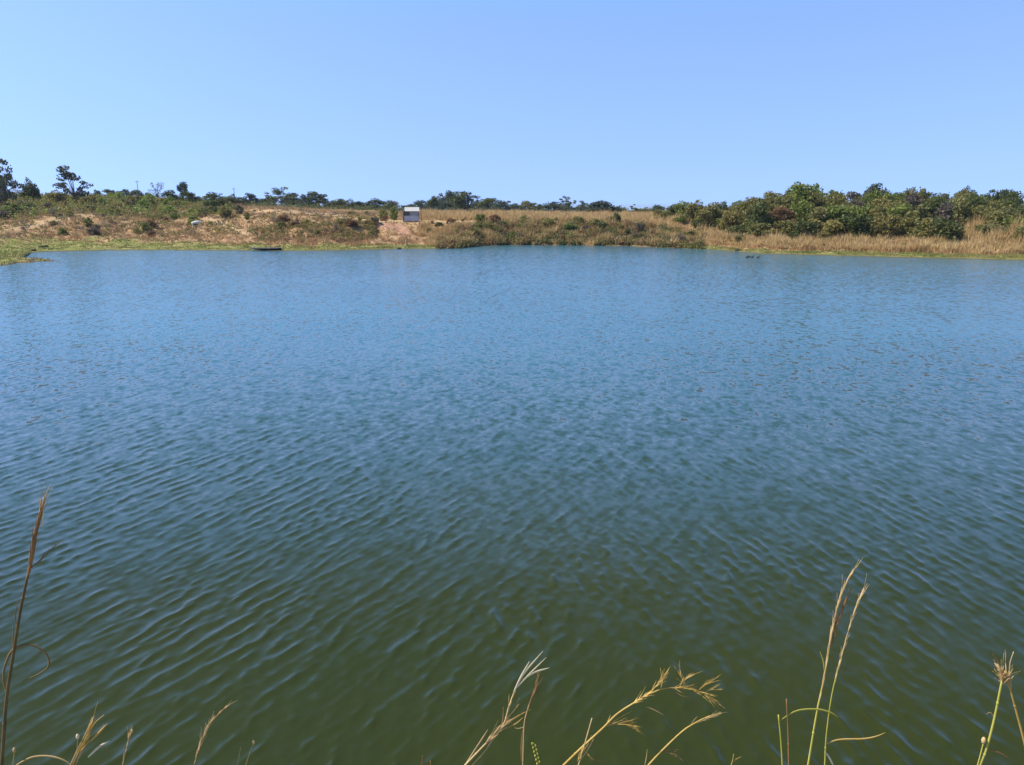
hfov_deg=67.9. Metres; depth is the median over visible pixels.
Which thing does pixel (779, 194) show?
tree
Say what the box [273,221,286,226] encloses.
bush
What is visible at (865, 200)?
tree
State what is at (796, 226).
undergrowth
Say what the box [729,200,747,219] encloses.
tree
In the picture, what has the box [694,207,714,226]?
tree
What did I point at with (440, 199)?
tree
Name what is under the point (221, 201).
bush
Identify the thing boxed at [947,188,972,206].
tree
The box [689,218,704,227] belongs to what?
tree
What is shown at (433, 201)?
tree
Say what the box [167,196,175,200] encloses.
bush
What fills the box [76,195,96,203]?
bush
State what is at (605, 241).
undergrowth
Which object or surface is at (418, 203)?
tree
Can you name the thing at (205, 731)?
reed
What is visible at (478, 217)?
bush
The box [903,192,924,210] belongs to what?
tree
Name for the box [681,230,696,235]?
bush
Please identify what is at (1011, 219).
tree
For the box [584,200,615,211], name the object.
tree
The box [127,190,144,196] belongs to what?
tree
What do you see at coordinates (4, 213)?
bush
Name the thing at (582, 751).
reed
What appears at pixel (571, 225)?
bush
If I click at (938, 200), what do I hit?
tree
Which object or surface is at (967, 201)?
tree
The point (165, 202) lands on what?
bush
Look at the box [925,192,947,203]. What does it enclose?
tree
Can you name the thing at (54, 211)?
bush
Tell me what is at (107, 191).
tree
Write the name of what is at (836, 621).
reed
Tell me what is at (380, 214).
bush
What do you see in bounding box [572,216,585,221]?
bush
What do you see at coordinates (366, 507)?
lake water
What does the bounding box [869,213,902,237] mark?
tree
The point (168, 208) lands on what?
bush
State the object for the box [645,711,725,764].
reed
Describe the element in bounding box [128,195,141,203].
bush
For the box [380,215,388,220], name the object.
bush
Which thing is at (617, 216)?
bush
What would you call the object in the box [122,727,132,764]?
reed
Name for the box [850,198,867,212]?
tree
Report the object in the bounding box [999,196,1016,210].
tree
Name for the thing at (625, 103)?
sky
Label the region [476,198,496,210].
tree
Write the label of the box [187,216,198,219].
bush
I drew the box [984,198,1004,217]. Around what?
tree
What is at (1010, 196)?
tree
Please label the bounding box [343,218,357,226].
bush
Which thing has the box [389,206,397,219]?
bush
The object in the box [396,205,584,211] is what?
undergrowth
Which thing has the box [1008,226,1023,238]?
tree
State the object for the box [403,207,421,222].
hut
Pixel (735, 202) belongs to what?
tree
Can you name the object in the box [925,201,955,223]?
tree
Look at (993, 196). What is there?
tree
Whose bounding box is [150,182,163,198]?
tree
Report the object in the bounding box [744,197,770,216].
tree
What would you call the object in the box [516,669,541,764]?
reed
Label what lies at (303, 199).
tree
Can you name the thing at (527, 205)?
tree
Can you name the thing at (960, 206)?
tree
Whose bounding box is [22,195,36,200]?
bush
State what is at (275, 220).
bush
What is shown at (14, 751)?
reed
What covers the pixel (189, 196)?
tree
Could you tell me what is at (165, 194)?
tree
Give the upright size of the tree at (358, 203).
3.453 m
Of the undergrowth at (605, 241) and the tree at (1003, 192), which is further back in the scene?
the tree at (1003, 192)
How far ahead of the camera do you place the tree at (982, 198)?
130.66 m
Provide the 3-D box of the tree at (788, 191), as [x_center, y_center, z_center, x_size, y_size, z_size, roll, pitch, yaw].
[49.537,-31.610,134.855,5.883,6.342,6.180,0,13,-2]
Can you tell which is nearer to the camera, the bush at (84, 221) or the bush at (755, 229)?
the bush at (755, 229)
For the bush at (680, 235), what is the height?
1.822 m
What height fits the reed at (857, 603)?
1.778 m
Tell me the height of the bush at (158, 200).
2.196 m
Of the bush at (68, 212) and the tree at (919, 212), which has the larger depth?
the bush at (68, 212)
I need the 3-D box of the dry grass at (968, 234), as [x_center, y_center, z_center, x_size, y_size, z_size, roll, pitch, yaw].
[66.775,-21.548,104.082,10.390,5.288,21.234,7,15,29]
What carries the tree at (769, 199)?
on the ground at (403, 229)
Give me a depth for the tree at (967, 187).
145.58 m
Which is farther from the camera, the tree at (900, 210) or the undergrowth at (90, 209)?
the undergrowth at (90, 209)
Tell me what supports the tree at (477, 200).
on the ground at (403, 229)
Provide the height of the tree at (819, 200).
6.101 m
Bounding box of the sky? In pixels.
[0,0,1023,211]
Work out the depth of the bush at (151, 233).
118.28 m
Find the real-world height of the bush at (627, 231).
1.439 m
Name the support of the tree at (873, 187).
on the ground at (403, 229)
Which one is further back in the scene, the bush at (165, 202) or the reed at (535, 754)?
the bush at (165, 202)
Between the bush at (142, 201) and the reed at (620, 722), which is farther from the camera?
the bush at (142, 201)
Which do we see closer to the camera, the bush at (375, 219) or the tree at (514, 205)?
the bush at (375, 219)
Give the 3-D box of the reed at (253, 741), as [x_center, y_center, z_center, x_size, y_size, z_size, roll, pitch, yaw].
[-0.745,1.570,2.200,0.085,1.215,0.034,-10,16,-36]
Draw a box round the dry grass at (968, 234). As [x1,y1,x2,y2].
[957,206,1023,243]
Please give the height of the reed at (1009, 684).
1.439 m
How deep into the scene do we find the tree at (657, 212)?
144.85 m
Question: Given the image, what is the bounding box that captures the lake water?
[0,245,1023,764]
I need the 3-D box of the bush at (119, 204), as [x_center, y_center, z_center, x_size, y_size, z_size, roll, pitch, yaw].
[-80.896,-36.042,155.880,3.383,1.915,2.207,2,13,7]
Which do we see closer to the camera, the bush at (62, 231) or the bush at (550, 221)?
the bush at (62, 231)
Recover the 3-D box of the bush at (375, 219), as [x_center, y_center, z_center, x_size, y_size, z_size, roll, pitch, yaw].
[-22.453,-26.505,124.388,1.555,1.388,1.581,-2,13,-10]
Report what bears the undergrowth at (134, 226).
on the ground at (403, 229)
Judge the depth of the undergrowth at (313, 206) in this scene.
234.59 m
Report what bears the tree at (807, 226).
on the ground at (403, 229)
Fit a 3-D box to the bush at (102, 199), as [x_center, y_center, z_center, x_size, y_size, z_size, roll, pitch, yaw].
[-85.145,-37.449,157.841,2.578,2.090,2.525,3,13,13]
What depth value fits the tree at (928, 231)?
101.40 m
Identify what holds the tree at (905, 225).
on the ground at (403, 229)
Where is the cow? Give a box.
[191,221,203,225]
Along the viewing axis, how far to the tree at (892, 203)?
121.07 m
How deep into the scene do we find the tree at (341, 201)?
257.60 m
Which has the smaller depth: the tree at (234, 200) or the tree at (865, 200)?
the tree at (865, 200)
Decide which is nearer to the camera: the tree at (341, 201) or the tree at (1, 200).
the tree at (1, 200)
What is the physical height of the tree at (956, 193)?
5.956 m
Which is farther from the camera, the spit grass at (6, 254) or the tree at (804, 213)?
the tree at (804, 213)
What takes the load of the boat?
on the lake water
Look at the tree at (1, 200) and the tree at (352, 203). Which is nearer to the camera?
the tree at (1, 200)
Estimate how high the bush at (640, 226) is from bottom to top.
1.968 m
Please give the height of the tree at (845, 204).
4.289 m
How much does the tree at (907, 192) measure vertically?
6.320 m
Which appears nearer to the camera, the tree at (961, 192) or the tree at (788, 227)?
the tree at (788, 227)
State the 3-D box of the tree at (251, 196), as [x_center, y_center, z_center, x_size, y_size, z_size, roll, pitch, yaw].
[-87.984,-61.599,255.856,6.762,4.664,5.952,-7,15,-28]
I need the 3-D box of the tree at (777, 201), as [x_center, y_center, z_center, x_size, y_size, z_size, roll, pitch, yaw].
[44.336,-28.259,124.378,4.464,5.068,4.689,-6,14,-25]
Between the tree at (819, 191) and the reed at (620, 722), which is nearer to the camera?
the reed at (620, 722)
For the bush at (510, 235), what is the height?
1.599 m
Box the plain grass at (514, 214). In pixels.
[416,207,681,236]
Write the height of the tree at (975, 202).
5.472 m
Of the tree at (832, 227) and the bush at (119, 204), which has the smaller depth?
the tree at (832, 227)
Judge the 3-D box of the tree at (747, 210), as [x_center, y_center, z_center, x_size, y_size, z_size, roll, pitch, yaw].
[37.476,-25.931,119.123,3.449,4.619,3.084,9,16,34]
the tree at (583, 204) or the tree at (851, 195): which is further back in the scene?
the tree at (583, 204)
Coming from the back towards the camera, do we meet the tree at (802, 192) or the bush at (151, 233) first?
the tree at (802, 192)
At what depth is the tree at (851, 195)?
150.51 m
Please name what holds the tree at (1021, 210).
on the ground at (403, 229)
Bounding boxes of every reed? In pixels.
[0,482,62,764]
[13,747,69,764]
[70,705,108,764]
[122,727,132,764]
[194,700,231,764]
[237,740,254,764]
[464,651,547,764]
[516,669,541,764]
[531,742,539,764]
[563,666,722,764]
[578,718,597,764]
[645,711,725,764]
[778,699,837,764]
[807,559,861,764]
[824,575,885,764]
[977,655,1012,764]
[1001,652,1023,743]
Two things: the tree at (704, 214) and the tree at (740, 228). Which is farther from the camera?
the tree at (704, 214)
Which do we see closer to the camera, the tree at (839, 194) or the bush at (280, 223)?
the bush at (280, 223)
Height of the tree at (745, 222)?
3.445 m
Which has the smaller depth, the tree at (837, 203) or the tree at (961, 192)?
the tree at (837, 203)
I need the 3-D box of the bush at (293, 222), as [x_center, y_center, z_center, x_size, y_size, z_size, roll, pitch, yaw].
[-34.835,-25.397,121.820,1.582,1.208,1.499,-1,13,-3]
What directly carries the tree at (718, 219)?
on the ground at (403, 229)
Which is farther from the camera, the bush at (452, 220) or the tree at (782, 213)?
the bush at (452, 220)
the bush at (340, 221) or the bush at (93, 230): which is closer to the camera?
the bush at (93, 230)
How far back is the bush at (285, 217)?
124.97 m
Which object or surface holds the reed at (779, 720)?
on the ground at (403, 229)
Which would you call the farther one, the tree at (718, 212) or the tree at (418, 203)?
the tree at (418, 203)
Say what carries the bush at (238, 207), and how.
on the ground at (403, 229)
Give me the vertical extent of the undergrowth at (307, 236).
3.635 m
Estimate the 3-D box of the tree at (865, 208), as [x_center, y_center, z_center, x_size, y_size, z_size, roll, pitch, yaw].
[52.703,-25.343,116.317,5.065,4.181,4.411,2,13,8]
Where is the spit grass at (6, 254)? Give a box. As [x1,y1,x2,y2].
[0,249,52,264]
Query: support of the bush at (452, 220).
on the ground at (403, 229)
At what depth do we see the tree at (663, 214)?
132.67 m
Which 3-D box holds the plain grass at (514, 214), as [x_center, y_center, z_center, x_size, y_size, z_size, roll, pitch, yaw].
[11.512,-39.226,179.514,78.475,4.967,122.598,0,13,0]
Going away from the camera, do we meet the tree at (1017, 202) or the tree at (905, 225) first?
the tree at (905, 225)
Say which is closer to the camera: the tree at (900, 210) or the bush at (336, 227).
the tree at (900, 210)
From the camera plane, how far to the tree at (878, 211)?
113.75 m
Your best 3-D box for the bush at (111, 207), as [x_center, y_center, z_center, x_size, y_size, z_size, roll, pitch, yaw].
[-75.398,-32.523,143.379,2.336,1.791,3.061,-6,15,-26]
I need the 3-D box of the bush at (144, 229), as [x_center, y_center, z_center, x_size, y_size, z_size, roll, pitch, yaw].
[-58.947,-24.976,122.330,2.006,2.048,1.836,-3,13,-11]
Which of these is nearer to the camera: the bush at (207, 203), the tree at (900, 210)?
the tree at (900, 210)
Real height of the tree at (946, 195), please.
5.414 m
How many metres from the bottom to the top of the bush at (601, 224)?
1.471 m
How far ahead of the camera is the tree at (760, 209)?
114.62 m
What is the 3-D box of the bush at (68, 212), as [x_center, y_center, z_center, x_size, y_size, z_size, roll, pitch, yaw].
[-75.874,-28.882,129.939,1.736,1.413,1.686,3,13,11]
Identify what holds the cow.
on the ground at (403, 229)
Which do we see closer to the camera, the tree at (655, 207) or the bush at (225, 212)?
the bush at (225, 212)
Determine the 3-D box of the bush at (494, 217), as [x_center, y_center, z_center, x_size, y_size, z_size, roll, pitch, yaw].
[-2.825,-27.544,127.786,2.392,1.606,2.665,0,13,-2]
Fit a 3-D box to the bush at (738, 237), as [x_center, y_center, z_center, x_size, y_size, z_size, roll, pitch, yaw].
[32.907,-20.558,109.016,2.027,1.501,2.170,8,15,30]
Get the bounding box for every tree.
[0,158,19,204]
[0,175,8,202]
[17,177,41,198]
[52,165,93,200]
[99,189,118,194]
[116,189,129,197]
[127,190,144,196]
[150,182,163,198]
[162,190,178,200]
[176,181,188,194]
[178,191,198,201]
[202,191,222,200]
[222,193,244,204]
[241,193,260,204]
[259,195,279,203]
[263,187,296,206]
[279,192,299,204]
[296,194,309,206]
[306,191,331,206]
[330,198,348,207]
[345,198,354,207]
[354,201,364,206]
[364,198,385,209]
[382,200,397,207]
[415,200,436,208]
[426,195,438,208]
[434,193,445,205]
[437,190,455,209]
[448,191,473,209]
[464,192,480,208]
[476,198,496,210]
[489,200,507,209]
[507,203,523,210]
[518,200,540,210]
[542,201,562,211]
[562,196,577,210]
[578,200,589,209]
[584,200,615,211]
[650,204,665,211]
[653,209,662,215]
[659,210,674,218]
[666,204,676,215]
[673,201,691,216]
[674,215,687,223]
[683,199,704,220]
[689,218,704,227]
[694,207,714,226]
[704,201,724,221]
[708,218,723,226]
[716,200,730,211]
[718,208,740,229]
[723,224,749,234]
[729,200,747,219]
[731,200,741,206]
[741,202,760,226]
[743,209,768,225]
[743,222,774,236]
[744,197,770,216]
[748,198,775,233]
[763,190,781,195]
[763,193,782,203]
[768,206,796,227]
[770,194,795,214]
[771,219,797,236]
[779,181,822,219]
[783,187,796,198]
[787,199,814,223]
[787,220,823,237]
[802,190,829,211]
[806,206,832,228]
[808,218,845,236]
[814,184,826,204]
[824,202,852,220]
[824,216,857,234]
[825,197,851,217]
[827,190,849,205]
[828,189,846,201]
[836,200,856,205]
[846,191,859,202]
[847,203,873,221]
[847,213,875,236]
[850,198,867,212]
[854,188,881,200]
[855,193,871,204]
[862,183,890,197]
[865,190,897,205]
[867,203,887,229]
[868,196,889,215]
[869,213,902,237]
[885,199,905,213]
[886,202,918,226]
[894,216,918,237]
[895,193,906,202]
[900,203,930,230]
[903,187,920,199]
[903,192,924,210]
[911,216,955,239]
[912,217,944,239]
[918,188,932,201]
[920,196,947,220]
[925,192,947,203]
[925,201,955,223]
[933,220,966,242]
[935,192,954,200]
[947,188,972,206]
[949,197,973,220]
[952,196,972,225]
[953,189,971,196]
[963,185,977,194]
[964,205,989,223]
[966,193,985,213]
[968,192,987,211]
[974,220,1008,235]
[981,189,1004,206]
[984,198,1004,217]
[986,204,1021,226]
[994,217,1023,229]
[996,189,1023,204]
[998,208,1023,218]
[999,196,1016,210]
[1003,199,1023,208]
[1004,191,1023,205]
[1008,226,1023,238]
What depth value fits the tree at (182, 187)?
189.44 m
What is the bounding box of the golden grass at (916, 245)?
[694,218,1023,254]
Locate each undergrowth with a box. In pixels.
[0,192,235,218]
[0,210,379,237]
[200,198,414,211]
[254,221,378,242]
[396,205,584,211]
[435,218,705,248]
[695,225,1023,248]
[712,219,980,235]
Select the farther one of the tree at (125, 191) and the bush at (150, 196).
the tree at (125, 191)
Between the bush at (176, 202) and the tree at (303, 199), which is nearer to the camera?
the bush at (176, 202)
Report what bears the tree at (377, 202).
on the ground at (403, 229)
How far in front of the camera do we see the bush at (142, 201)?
157.65 m
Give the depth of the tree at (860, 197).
146.15 m
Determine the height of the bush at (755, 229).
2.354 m
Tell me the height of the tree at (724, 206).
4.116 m
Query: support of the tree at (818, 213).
on the ground at (403, 229)
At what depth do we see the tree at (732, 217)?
120.61 m
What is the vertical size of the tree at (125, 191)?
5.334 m
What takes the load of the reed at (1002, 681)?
on the ground at (403, 229)
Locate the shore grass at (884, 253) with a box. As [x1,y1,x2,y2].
[0,236,1023,258]
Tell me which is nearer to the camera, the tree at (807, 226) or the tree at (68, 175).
the tree at (807, 226)
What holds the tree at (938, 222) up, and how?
on the ground at (403, 229)
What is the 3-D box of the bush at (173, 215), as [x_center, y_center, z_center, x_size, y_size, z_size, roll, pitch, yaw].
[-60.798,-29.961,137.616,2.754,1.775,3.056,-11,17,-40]
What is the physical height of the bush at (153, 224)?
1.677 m
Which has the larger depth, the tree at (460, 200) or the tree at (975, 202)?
the tree at (460, 200)
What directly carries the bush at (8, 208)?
on the ground at (403, 229)
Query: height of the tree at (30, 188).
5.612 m
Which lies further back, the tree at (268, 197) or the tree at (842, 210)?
the tree at (268, 197)
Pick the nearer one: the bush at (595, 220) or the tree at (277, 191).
the bush at (595, 220)
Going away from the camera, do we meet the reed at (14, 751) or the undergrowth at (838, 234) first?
the reed at (14, 751)
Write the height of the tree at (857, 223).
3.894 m
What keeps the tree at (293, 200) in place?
on the ground at (403, 229)
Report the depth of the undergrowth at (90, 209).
150.53 m
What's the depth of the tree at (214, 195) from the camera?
241.48 m
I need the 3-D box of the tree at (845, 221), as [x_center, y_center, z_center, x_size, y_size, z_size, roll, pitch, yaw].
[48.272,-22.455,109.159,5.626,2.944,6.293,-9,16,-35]
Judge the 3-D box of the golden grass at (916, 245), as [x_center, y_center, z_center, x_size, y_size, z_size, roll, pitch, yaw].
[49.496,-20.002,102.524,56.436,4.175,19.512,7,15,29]
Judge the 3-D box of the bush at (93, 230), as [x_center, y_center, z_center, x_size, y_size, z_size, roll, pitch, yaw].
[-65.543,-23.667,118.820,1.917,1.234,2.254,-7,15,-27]
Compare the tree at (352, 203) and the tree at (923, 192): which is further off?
the tree at (352, 203)
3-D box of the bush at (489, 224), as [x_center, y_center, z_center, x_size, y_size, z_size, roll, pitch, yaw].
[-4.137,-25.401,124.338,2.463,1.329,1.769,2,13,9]
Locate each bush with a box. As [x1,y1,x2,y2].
[0,202,24,214]
[0,210,10,219]
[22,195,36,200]
[46,190,66,202]
[46,207,58,215]
[56,228,68,234]
[63,210,73,216]
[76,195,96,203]
[82,217,93,226]
[86,227,98,233]
[96,197,106,203]
[106,206,118,211]
[110,202,124,206]
[112,190,127,201]
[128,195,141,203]
[136,198,152,207]
[140,221,152,233]
[142,192,156,199]
[145,219,158,227]
[147,230,155,236]
[154,198,167,202]
[161,206,176,213]
[162,200,171,206]
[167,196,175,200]
[168,212,181,219]
[170,200,182,206]
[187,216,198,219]
[202,198,218,208]
[215,198,228,206]
[218,209,230,217]
[233,204,243,213]
[269,214,283,221]
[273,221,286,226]
[277,214,290,222]
[290,220,299,225]
[298,221,306,228]
[331,224,339,231]
[333,218,343,224]
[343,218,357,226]
[370,216,378,222]
[378,209,389,218]
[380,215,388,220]
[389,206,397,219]
[446,218,456,222]
[475,214,484,220]
[480,223,492,229]
[488,214,500,221]
[508,230,516,238]
[545,219,554,225]
[563,222,578,229]
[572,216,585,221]
[589,218,600,226]
[596,222,610,227]
[611,211,621,222]
[624,228,631,234]
[631,222,644,230]
[675,233,687,240]
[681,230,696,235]
[734,234,745,241]
[817,231,830,238]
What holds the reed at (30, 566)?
on the ground at (403, 229)
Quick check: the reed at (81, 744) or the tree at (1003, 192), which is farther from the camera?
the tree at (1003, 192)
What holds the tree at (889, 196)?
on the ground at (403, 229)
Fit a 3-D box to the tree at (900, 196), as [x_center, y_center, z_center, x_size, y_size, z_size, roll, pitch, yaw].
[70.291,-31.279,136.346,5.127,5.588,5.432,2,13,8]
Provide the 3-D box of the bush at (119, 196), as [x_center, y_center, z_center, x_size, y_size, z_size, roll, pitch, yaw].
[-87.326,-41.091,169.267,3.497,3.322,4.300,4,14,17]
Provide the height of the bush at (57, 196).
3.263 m
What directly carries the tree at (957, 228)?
on the ground at (403, 229)
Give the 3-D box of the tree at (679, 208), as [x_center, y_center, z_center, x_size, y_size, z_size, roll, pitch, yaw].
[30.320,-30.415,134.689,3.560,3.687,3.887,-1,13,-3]
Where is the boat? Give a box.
[251,247,281,249]
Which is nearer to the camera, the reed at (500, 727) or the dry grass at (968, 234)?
the reed at (500, 727)
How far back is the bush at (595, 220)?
125.52 m
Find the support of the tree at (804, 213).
on the ground at (403, 229)
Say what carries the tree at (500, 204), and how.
on the ground at (403, 229)
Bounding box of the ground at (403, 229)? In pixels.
[0,206,1023,265]
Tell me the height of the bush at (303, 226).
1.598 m
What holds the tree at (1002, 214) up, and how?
on the ground at (403, 229)
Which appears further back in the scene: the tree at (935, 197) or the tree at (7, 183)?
the tree at (7, 183)
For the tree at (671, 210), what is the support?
on the ground at (403, 229)
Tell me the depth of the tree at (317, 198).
265.90 m
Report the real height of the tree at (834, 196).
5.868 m
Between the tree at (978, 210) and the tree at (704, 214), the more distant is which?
the tree at (704, 214)
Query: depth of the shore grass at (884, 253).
107.28 m
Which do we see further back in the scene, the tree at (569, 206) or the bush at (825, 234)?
the tree at (569, 206)
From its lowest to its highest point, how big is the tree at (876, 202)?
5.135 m
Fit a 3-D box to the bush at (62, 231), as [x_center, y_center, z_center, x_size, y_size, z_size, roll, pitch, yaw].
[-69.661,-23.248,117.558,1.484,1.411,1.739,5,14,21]
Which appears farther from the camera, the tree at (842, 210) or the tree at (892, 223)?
the tree at (842, 210)
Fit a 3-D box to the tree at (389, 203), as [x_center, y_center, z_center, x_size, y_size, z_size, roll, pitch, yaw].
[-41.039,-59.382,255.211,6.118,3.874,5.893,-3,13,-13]
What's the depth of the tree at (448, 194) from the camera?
266.85 m
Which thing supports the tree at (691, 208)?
on the ground at (403, 229)
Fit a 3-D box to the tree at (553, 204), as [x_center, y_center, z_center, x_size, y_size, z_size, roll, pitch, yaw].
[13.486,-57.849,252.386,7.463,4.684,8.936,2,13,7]
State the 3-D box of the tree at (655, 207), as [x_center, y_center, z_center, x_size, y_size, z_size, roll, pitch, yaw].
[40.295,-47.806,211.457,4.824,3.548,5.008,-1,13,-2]

